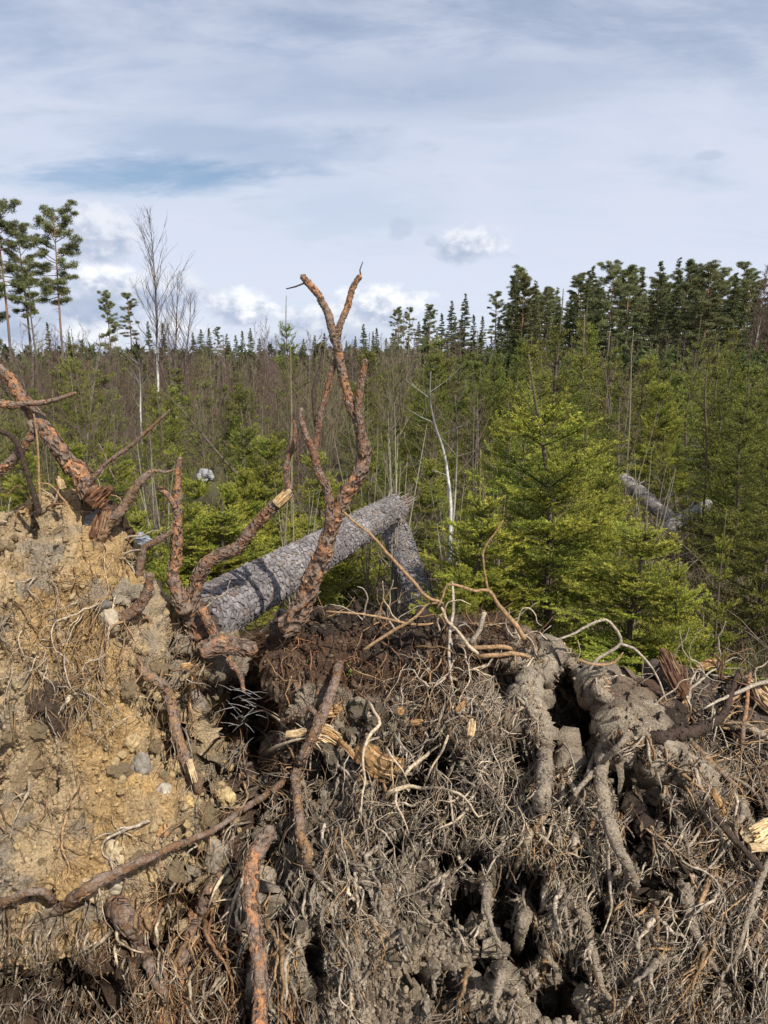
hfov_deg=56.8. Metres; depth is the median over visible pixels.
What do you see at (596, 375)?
young spruce
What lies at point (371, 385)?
bare birch sapling
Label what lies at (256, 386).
bare birch sapling
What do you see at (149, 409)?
young spruce
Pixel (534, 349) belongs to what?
young spruce
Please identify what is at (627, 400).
bare birch sapling
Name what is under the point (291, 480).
bare sapling
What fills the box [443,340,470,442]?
bare birch sapling
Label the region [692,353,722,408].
young spruce
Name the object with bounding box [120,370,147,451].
bare birch sapling
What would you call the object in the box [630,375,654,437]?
young spruce
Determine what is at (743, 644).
dry grass
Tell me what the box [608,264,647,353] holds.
pine tree
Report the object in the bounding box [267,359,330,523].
bare birch sapling
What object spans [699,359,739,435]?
young spruce
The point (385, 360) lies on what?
bare birch sapling
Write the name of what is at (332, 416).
bare birch sapling
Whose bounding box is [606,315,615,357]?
spruce tree
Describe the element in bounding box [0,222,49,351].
pine tree
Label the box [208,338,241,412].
bare birch sapling
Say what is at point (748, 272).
pine tree
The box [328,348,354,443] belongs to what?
bare birch sapling
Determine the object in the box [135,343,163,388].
bare birch sapling
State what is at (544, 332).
spruce tree
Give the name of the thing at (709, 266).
pine tree
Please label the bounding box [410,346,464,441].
young spruce
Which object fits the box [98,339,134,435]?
bare birch sapling
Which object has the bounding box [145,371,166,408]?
young spruce
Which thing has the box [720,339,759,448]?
young spruce
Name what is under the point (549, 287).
pine tree
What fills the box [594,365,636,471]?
young spruce
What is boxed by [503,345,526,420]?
young spruce
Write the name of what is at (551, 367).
bare birch sapling
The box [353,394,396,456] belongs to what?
young spruce
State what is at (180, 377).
young spruce
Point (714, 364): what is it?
young spruce
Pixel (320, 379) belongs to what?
bare birch sapling
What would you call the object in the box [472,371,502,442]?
young spruce
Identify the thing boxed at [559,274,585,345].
pine tree
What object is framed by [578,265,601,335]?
spruce tree
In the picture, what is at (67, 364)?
young spruce
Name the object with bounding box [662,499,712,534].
weathered log
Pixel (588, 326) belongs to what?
young spruce
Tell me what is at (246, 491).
young spruce
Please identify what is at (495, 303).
pine tree
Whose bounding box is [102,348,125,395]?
bare birch sapling
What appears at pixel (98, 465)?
young spruce
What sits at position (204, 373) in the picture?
bare birch sapling
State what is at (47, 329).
spruce tree
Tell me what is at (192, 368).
bare birch sapling
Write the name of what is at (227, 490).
young spruce
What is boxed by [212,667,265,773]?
dead twig
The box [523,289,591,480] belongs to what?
young spruce
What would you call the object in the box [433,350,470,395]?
bare birch sapling
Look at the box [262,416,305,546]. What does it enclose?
young spruce
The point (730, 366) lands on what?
young spruce
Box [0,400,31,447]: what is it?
young spruce
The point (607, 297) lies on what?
spruce tree
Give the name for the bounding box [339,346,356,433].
bare birch sapling
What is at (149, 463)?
bare birch sapling
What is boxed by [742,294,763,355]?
spruce tree
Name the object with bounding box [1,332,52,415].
bare birch sapling
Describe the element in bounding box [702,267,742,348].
pine tree
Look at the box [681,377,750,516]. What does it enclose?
young spruce
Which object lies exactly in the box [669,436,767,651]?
young spruce
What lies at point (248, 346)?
spruce tree
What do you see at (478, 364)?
young spruce
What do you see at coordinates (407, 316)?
pine tree
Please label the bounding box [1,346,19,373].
bare birch sapling
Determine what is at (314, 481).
young spruce
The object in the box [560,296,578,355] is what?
spruce tree
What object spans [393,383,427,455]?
young spruce
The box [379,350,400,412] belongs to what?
bare birch sapling
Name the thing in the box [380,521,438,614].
broken trunk top
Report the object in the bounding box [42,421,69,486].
young spruce
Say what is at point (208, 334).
spruce tree
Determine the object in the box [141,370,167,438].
bare birch sapling
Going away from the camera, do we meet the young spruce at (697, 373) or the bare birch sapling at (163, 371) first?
the young spruce at (697, 373)
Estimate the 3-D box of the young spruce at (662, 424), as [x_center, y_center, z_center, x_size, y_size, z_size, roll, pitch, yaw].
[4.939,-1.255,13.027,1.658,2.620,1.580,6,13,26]
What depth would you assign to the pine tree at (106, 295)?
91.69 m
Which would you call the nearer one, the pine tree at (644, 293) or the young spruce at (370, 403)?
the young spruce at (370, 403)
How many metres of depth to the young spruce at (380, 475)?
9.07 m
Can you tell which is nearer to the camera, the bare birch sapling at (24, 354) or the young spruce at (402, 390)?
the young spruce at (402, 390)
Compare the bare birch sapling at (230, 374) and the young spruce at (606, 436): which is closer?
the young spruce at (606, 436)
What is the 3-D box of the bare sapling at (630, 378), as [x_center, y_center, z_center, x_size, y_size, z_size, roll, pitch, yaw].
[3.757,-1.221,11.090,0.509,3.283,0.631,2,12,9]
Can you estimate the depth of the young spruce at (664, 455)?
12.32 m
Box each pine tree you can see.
[0,196,41,362]
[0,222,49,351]
[0,298,10,351]
[24,199,83,362]
[95,289,121,358]
[116,292,140,354]
[213,326,223,353]
[389,306,408,354]
[402,307,417,356]
[420,304,441,348]
[483,291,506,349]
[498,272,544,353]
[499,264,531,329]
[527,288,559,337]
[534,286,561,349]
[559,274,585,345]
[566,272,593,327]
[585,259,641,350]
[590,288,608,349]
[607,315,623,354]
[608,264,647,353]
[612,264,646,351]
[619,291,652,355]
[646,274,675,345]
[647,276,674,319]
[660,259,701,355]
[669,269,705,332]
[681,259,733,355]
[698,273,730,349]
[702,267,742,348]
[703,280,730,336]
[734,275,761,349]
[736,261,756,347]
[737,269,762,352]
[749,278,767,332]
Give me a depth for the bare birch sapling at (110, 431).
11.61 m
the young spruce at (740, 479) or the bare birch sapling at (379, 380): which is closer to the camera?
the young spruce at (740, 479)
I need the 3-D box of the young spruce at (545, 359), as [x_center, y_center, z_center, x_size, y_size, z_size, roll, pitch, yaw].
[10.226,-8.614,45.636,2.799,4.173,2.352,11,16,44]
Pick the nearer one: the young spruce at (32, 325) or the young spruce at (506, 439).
the young spruce at (506, 439)
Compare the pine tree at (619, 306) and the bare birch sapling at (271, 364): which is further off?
the pine tree at (619, 306)
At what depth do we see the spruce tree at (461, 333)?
178.25 m
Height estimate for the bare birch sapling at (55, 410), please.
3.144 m
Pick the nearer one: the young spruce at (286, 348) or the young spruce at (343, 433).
the young spruce at (286, 348)
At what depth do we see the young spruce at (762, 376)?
21.55 m
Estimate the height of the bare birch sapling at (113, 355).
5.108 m
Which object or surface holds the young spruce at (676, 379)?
on the ground at (437, 595)
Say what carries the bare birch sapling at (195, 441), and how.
on the ground at (437, 595)
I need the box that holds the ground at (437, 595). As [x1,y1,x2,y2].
[0,392,767,679]
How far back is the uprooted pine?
2.78 m
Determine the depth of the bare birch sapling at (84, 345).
34.01 m
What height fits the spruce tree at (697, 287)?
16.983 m
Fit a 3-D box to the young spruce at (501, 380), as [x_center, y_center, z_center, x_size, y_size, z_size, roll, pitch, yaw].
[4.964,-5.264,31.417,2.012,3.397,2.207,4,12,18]
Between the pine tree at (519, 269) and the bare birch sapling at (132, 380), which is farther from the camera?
the pine tree at (519, 269)
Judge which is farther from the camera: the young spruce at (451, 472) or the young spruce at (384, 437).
the young spruce at (384, 437)
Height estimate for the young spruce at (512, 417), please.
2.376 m
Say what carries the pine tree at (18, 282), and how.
on the ground at (437, 595)
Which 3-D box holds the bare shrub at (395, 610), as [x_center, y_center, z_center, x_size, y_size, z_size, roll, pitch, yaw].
[0.112,0.076,6.660,0.822,2.423,1.156,9,14,38]
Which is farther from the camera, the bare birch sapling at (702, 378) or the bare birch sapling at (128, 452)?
the bare birch sapling at (702, 378)
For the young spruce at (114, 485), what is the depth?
8.77 m
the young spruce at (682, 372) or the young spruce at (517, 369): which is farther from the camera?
the young spruce at (517, 369)
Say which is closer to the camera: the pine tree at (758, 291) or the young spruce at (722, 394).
the young spruce at (722, 394)
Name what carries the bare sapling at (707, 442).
on the ground at (437, 595)
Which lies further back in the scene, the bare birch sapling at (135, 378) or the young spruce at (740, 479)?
the bare birch sapling at (135, 378)
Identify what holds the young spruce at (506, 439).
on the ground at (437, 595)
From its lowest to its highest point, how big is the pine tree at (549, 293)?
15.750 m
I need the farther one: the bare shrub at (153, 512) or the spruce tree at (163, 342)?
the spruce tree at (163, 342)
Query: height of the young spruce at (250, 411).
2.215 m
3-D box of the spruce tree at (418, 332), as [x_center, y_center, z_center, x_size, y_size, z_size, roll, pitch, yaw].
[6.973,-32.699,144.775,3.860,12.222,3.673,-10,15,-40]
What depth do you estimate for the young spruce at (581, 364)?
21.21 m
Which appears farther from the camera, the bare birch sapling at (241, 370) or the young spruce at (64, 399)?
the bare birch sapling at (241, 370)
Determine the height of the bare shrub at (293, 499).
1.791 m
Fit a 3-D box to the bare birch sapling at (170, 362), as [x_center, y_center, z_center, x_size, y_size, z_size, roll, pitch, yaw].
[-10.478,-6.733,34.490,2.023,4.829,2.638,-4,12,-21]
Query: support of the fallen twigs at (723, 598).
on the ground at (437, 595)
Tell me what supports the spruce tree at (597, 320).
on the ground at (437, 595)
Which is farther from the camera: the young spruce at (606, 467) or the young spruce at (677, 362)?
the young spruce at (677, 362)
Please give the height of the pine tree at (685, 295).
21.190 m
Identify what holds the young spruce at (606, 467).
on the ground at (437, 595)
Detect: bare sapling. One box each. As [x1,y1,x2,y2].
[272,395,305,608]
[280,335,313,595]
[473,443,490,546]
[563,313,588,419]
[612,325,651,522]
[686,332,721,566]
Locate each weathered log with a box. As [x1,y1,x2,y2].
[618,473,675,521]
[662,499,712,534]
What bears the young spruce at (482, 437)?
on the ground at (437, 595)
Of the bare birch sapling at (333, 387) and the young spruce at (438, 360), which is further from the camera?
the young spruce at (438, 360)
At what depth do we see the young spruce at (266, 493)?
8.24 m
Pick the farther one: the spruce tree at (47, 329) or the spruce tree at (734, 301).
the spruce tree at (734, 301)
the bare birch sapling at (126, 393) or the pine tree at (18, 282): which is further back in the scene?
the pine tree at (18, 282)
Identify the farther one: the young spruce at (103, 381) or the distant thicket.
the distant thicket
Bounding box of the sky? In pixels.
[0,0,767,359]
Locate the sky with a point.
(439, 147)
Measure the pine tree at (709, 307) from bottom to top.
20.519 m
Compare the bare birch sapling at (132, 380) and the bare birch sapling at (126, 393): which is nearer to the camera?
the bare birch sapling at (126, 393)
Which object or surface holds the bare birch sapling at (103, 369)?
on the ground at (437, 595)
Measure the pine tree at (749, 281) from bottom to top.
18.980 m
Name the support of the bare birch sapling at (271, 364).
on the ground at (437, 595)
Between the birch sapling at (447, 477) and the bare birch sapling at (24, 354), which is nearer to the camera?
the birch sapling at (447, 477)
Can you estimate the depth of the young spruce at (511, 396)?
12.17 m
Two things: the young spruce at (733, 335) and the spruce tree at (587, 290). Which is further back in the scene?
the spruce tree at (587, 290)
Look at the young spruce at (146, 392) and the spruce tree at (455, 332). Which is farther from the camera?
the spruce tree at (455, 332)
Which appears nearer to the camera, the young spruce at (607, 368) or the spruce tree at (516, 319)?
the young spruce at (607, 368)
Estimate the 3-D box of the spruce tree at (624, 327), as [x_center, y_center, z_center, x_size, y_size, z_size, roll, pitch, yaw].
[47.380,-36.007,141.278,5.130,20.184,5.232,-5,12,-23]
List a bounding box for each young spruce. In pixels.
[0,390,11,451]
[0,399,50,509]
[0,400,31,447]
[0,416,14,511]
[0,452,48,511]
[4,374,40,474]
[10,382,59,477]
[17,410,70,491]
[19,367,31,395]
[21,257,51,406]
[40,362,94,447]
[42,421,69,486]
[45,436,117,497]
[46,355,81,441]
[51,345,129,472]
[56,370,82,436]
[57,342,82,397]
[58,358,107,472]
[65,329,86,395]
[72,367,117,450]
[82,352,109,443]
[87,345,137,460]
[89,435,107,486]
[92,413,149,558]
[94,431,151,531]
[96,367,141,480]
[116,348,145,407]
[118,362,136,413]
[128,389,182,478]
[128,502,188,591]
[129,364,174,458]
[131,422,161,513]
[137,378,183,523]
[143,443,186,568]
[144,384,192,495]
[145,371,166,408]
[150,446,254,563]
[153,555,185,597]
[155,492,251,634]
[159,496,291,633]
[160,468,219,584]
[161,399,227,526]
[164,353,195,436]
[164,380,197,459]
[172,385,207,487]
[186,365,202,408]
[188,371,202,421]
[191,357,224,461]
[194,354,211,404]
[198,472,285,616]
[205,361,242,462]
[211,365,233,451]
[214,457,278,605]
[216,403,241,474]
[219,363,254,458]
[220,408,294,550]
[223,362,252,416]
[224,416,273,520]
[227,366,283,487]
[231,424,307,552]
[240,386,258,441]
[257,386,283,464]
[257,413,293,509]
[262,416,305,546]
[272,295,319,458]
[273,509,351,612]
[274,363,302,465]
[278,450,347,576]
[287,366,326,458]
[311,349,345,442]
[313,471,388,608]
[331,360,393,495]
[337,404,349,448]
[338,377,382,476]
[339,332,397,464]
[352,415,416,521]
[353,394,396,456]
[354,428,410,551]
[357,442,390,591]
[364,430,422,575]
[375,361,399,432]
[378,349,413,445]
[385,453,464,582]
[388,346,469,485]
[389,349,414,428]
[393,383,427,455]
[393,442,419,506]
[398,364,446,492]
[401,385,433,464]
[407,331,460,412]
[407,478,541,629]
[408,379,459,484]
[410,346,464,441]
[416,430,488,565]
[419,354,650,668]
[425,332,481,475]
[425,368,502,517]
[430,558,484,618]
[431,420,468,509]
[434,338,473,445]
[452,379,474,434]
[456,437,473,496]
[458,362,480,447]
[459,354,497,433]
[460,403,553,555]
[461,340,512,475]
[465,331,488,414]
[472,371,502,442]
[472,375,547,514]
[476,357,510,409]
[488,382,566,573]
[494,332,557,447]
[494,364,517,443]
[495,382,522,461]
[498,363,505,403]
[500,361,564,485]
[502,366,526,418]
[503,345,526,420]
[506,324,530,396]
[508,400,563,537]
[510,374,543,457]
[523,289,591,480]
[527,349,554,388]
[528,348,597,474]
[536,340,547,405]
[541,511,763,680]
[543,403,660,582]
[549,297,622,439]
[550,406,577,505]
[552,442,643,620]
[553,432,598,552]
[556,336,576,424]
[556,340,601,454]
[569,322,606,392]
[571,358,599,472]
[576,364,606,438]
[577,340,636,447]
[578,330,602,399]
[594,363,631,439]
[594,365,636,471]
[595,411,625,506]
[596,440,622,519]
[597,341,632,411]
[615,372,694,508]
[620,353,671,445]
[621,343,662,440]
[628,345,663,426]
[629,406,647,456]
[630,336,683,450]
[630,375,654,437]
[633,429,686,521]
[634,374,690,491]
[639,552,723,672]
[642,363,679,445]
[644,365,703,472]
[661,437,695,507]
[665,383,767,595]
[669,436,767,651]
[671,344,687,409]
[671,354,694,428]
[673,357,711,473]
[676,317,711,453]
[681,364,701,425]
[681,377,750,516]
[683,341,733,466]
[686,401,766,534]
[689,334,726,418]
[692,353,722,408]
[692,365,718,441]
[694,346,730,426]
[695,331,749,455]
[697,510,746,681]
[698,358,738,438]
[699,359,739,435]
[716,322,748,404]
[720,329,736,394]
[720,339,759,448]
[723,359,767,435]
[731,378,767,487]
[733,383,767,504]
[734,463,767,581]
[738,362,767,464]
[739,449,767,532]
[750,333,762,370]
[750,353,767,399]
[750,361,767,432]
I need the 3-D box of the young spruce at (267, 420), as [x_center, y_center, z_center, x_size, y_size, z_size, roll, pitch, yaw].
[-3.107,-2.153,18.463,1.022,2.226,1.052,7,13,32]
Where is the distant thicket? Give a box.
[0,340,767,412]
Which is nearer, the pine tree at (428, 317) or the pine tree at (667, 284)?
the pine tree at (667, 284)
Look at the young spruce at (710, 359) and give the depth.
30.12 m
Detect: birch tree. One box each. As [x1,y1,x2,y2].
[124,204,193,394]
[150,266,218,408]
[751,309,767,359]
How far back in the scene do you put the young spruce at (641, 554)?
5.11 m
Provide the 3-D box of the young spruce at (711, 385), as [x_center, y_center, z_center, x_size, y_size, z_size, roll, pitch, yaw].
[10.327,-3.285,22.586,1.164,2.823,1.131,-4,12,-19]
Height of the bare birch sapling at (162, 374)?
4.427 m
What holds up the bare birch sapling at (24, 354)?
on the ground at (437, 595)
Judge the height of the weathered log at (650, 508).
0.640 m
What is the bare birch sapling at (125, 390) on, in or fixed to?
on the ground at (437, 595)
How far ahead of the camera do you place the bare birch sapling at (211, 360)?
43.67 m
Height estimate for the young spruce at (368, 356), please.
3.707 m
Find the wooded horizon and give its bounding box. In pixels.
[0,340,687,361]
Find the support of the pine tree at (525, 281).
on the ground at (437, 595)
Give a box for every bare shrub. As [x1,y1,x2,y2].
[19,445,92,494]
[122,424,186,583]
[265,463,332,605]
[325,417,394,614]
[361,389,445,624]
[417,477,469,599]
[418,489,471,610]
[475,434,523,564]
[600,398,661,562]
[622,446,686,572]
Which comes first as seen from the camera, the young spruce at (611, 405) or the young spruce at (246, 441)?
the young spruce at (246, 441)
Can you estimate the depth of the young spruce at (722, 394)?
21.67 m
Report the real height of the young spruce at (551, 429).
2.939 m
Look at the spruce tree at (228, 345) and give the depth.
136.04 m
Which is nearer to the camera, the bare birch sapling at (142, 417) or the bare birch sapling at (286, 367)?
the bare birch sapling at (286, 367)
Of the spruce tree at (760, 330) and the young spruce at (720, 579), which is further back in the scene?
the spruce tree at (760, 330)
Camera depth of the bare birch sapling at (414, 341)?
42.27 m
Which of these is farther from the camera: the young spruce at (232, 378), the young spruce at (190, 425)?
the young spruce at (232, 378)
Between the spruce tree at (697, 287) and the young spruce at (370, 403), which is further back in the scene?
the spruce tree at (697, 287)
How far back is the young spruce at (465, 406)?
23.41 m
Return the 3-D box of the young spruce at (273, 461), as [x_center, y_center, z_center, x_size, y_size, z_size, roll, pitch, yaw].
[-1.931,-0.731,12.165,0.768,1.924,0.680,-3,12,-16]
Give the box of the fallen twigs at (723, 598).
[0,472,767,679]
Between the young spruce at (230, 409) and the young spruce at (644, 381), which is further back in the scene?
the young spruce at (644, 381)
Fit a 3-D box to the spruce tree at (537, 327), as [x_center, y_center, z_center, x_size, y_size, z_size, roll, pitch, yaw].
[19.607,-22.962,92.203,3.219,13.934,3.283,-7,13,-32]
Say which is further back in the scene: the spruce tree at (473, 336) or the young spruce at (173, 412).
the spruce tree at (473, 336)
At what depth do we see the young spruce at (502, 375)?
34.23 m
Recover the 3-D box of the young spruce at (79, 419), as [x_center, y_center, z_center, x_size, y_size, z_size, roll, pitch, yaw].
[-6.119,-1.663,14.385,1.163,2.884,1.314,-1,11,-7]
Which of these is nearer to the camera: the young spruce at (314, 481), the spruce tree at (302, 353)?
the young spruce at (314, 481)
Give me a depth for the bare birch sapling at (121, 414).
14.01 m
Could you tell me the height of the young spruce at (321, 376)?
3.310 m
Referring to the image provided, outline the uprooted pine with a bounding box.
[0,364,757,1023]
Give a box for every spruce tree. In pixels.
[45,322,54,366]
[67,332,74,351]
[144,322,154,355]
[160,324,167,365]
[190,333,198,363]
[196,330,206,358]
[205,328,212,359]
[222,334,230,357]
[232,335,240,359]
[238,331,246,359]
[246,328,254,361]
[300,339,308,359]
[352,336,358,358]
[356,324,368,355]
[370,331,374,353]
[372,328,380,350]
[414,322,422,356]
[421,321,426,345]
[438,313,446,355]
[441,300,459,357]
[452,316,458,357]
[455,293,474,354]
[456,316,465,348]
[467,315,479,355]
[478,316,487,355]
[492,319,502,353]
[496,305,513,349]
[499,278,521,357]
[501,279,524,356]
[514,287,532,354]
[524,280,544,350]
[535,287,559,355]
[546,299,566,355]
[548,297,559,354]
[551,287,563,341]
[559,300,572,352]
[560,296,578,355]
[569,279,602,360]
[575,270,603,347]
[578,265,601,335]
[582,282,607,362]
[599,286,615,358]
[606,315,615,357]
[615,283,630,351]
[618,279,638,352]
[623,267,650,365]
[633,260,677,355]
[633,291,649,354]
[646,297,654,344]
[650,287,680,353]
[657,257,686,350]
[675,263,709,355]
[677,289,695,354]
[708,277,727,353]
[716,272,747,354]
[719,286,741,349]
[727,283,754,356]
[735,264,767,354]
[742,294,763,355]
[753,304,767,357]
[759,306,767,354]
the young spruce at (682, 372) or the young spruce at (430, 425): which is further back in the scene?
the young spruce at (682, 372)
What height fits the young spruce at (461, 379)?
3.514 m
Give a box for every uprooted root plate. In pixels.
[199,262,767,1023]
[606,621,767,1023]
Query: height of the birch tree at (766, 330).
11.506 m
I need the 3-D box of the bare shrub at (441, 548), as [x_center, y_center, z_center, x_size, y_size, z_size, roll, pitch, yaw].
[0.568,0.553,6.509,0.460,1.545,0.488,-5,12,-23]
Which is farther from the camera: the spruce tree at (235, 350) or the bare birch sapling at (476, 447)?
the spruce tree at (235, 350)
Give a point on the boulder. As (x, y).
(205, 474)
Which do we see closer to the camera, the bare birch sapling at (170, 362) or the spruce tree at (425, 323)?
the bare birch sapling at (170, 362)
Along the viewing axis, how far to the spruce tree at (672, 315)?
97.05 m
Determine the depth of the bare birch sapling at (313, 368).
33.40 m
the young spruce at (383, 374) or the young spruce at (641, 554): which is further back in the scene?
the young spruce at (383, 374)
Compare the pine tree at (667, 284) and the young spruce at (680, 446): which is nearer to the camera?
the young spruce at (680, 446)
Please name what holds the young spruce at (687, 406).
on the ground at (437, 595)
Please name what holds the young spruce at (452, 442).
on the ground at (437, 595)
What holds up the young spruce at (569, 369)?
on the ground at (437, 595)
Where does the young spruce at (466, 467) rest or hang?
on the ground at (437, 595)
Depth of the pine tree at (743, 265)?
132.95 m
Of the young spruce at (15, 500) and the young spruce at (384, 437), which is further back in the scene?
the young spruce at (384, 437)
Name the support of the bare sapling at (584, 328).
on the ground at (437, 595)
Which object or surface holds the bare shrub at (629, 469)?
on the ground at (437, 595)
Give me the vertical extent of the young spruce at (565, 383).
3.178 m
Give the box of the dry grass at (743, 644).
[1,476,767,686]
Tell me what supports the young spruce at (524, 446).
on the ground at (437, 595)
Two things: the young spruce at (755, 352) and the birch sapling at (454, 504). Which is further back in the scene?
the young spruce at (755, 352)
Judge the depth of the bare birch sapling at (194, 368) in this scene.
45.38 m
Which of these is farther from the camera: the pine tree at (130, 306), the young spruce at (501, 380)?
the pine tree at (130, 306)
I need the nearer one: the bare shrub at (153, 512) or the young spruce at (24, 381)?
the bare shrub at (153, 512)
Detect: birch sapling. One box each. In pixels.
[0,344,16,400]
[0,356,24,497]
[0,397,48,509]
[0,410,6,459]
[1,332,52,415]
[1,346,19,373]
[3,353,45,433]
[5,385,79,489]
[11,323,52,397]
[12,349,43,399]
[21,336,65,424]
[38,349,67,432]
[40,326,122,457]
[41,324,64,394]
[52,343,95,441]
[57,362,133,484]
[69,325,99,382]
[69,333,88,390]
[89,377,138,494]
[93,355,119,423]
[98,332,126,389]
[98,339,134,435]
[99,349,110,390]
[100,342,146,464]
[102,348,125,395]
[106,366,138,479]
[113,340,155,461]
[115,370,131,408]
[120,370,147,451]
[122,349,151,422]
[122,391,181,570]
[128,357,157,409]
[133,361,159,457]
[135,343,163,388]
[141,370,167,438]
[150,325,187,404]
[150,343,170,400]
[153,351,186,417]
[173,364,193,407]
[174,404,212,473]
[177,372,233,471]
[179,343,207,405]
[181,353,237,483]
[181,375,226,477]
[184,346,199,396]
[184,348,206,415]
[191,350,219,415]
[193,344,231,435]
[194,330,227,409]
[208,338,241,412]
[219,354,240,404]
[224,347,256,429]
[225,348,255,403]
[233,355,277,427]
[234,356,271,423]
[240,359,278,467]
[242,394,277,478]
[246,322,269,412]
[249,386,289,481]
[251,315,283,425]
[254,335,286,425]
[254,358,298,466]
[257,335,282,414]
[261,353,286,417]
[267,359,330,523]
[275,344,316,473]
[275,366,350,514]
[276,340,330,496]
[289,334,352,469]
[295,336,355,481]
[300,329,340,446]
[302,347,337,422]
[306,345,325,393]
[310,337,358,465]
[322,366,403,507]
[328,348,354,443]
[337,339,364,453]
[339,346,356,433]
[351,367,387,446]
[368,339,395,420]
[369,322,437,452]
[369,339,421,481]
[369,356,388,428]
[373,339,398,387]
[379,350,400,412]
[390,348,419,437]
[394,316,420,394]
[395,340,438,427]
[407,365,470,610]
[409,384,463,530]
[432,375,488,559]
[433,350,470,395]
[435,326,466,392]
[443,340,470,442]
[447,385,496,517]
[481,341,496,383]
[521,333,550,396]
[537,345,569,402]
[556,343,595,405]
[583,349,655,484]
[654,330,671,383]
[671,335,712,407]
[694,357,708,399]
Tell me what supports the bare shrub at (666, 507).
on the ground at (437, 595)
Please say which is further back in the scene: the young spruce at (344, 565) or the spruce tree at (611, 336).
the spruce tree at (611, 336)
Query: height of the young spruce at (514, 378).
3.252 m
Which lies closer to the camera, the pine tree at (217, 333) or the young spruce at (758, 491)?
the young spruce at (758, 491)
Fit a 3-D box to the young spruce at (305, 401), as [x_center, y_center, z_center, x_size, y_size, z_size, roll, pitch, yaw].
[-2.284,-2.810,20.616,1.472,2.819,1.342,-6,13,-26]
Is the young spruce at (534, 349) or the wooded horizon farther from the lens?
the wooded horizon
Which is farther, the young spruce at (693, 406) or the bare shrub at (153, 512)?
the young spruce at (693, 406)
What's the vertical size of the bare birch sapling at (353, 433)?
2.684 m
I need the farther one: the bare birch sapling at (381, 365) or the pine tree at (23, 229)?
the pine tree at (23, 229)
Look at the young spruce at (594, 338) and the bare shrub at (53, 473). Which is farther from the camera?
the young spruce at (594, 338)
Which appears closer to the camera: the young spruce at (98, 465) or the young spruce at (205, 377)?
the young spruce at (98, 465)
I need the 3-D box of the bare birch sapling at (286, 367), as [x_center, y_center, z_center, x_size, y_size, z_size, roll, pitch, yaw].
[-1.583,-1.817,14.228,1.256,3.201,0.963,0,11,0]
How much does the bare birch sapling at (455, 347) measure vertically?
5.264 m
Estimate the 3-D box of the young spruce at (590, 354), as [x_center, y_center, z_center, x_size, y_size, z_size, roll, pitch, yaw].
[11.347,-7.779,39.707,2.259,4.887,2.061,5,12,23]
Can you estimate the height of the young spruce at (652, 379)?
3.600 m
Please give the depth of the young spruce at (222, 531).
6.75 m
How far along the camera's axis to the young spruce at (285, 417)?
18.91 m
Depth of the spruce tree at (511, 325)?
94.22 m
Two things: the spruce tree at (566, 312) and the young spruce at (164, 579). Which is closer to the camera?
the young spruce at (164, 579)
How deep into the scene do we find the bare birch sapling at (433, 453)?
9.95 m
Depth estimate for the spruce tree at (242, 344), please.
136.17 m
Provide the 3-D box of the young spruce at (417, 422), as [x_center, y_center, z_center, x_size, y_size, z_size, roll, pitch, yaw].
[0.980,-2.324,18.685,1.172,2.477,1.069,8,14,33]
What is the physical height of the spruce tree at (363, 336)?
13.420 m
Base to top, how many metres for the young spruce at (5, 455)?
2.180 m
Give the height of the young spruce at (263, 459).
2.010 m
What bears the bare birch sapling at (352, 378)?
on the ground at (437, 595)
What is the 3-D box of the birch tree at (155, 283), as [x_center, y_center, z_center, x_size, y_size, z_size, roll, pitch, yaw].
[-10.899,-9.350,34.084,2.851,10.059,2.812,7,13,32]
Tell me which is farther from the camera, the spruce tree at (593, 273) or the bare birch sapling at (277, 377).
the spruce tree at (593, 273)
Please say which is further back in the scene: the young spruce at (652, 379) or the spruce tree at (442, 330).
the spruce tree at (442, 330)
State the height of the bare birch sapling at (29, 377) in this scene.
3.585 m
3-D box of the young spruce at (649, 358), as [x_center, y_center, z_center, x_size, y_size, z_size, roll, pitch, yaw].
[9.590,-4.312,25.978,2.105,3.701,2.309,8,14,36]
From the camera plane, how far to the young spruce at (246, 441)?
8.89 m
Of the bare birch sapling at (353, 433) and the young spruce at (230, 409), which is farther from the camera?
the young spruce at (230, 409)
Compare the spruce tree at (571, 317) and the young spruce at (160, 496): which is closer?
the young spruce at (160, 496)
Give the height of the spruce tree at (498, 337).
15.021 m
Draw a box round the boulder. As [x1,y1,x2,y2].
[197,468,213,481]
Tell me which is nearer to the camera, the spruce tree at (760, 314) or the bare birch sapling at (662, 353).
the bare birch sapling at (662, 353)
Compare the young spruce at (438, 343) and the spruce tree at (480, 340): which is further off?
the spruce tree at (480, 340)
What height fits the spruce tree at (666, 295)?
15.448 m
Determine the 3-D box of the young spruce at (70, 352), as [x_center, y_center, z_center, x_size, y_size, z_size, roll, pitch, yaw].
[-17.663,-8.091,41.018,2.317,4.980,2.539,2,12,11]
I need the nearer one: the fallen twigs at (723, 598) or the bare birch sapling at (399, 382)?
the fallen twigs at (723, 598)
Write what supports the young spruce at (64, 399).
on the ground at (437, 595)
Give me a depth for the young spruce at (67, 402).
16.72 m
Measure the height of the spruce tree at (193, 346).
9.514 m
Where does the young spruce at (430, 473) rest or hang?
on the ground at (437, 595)
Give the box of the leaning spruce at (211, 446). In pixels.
[159,387,295,528]
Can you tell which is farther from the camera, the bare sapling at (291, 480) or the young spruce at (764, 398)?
the young spruce at (764, 398)
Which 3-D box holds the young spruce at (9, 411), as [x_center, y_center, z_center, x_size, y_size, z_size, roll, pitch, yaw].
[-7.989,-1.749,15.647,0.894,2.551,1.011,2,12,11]

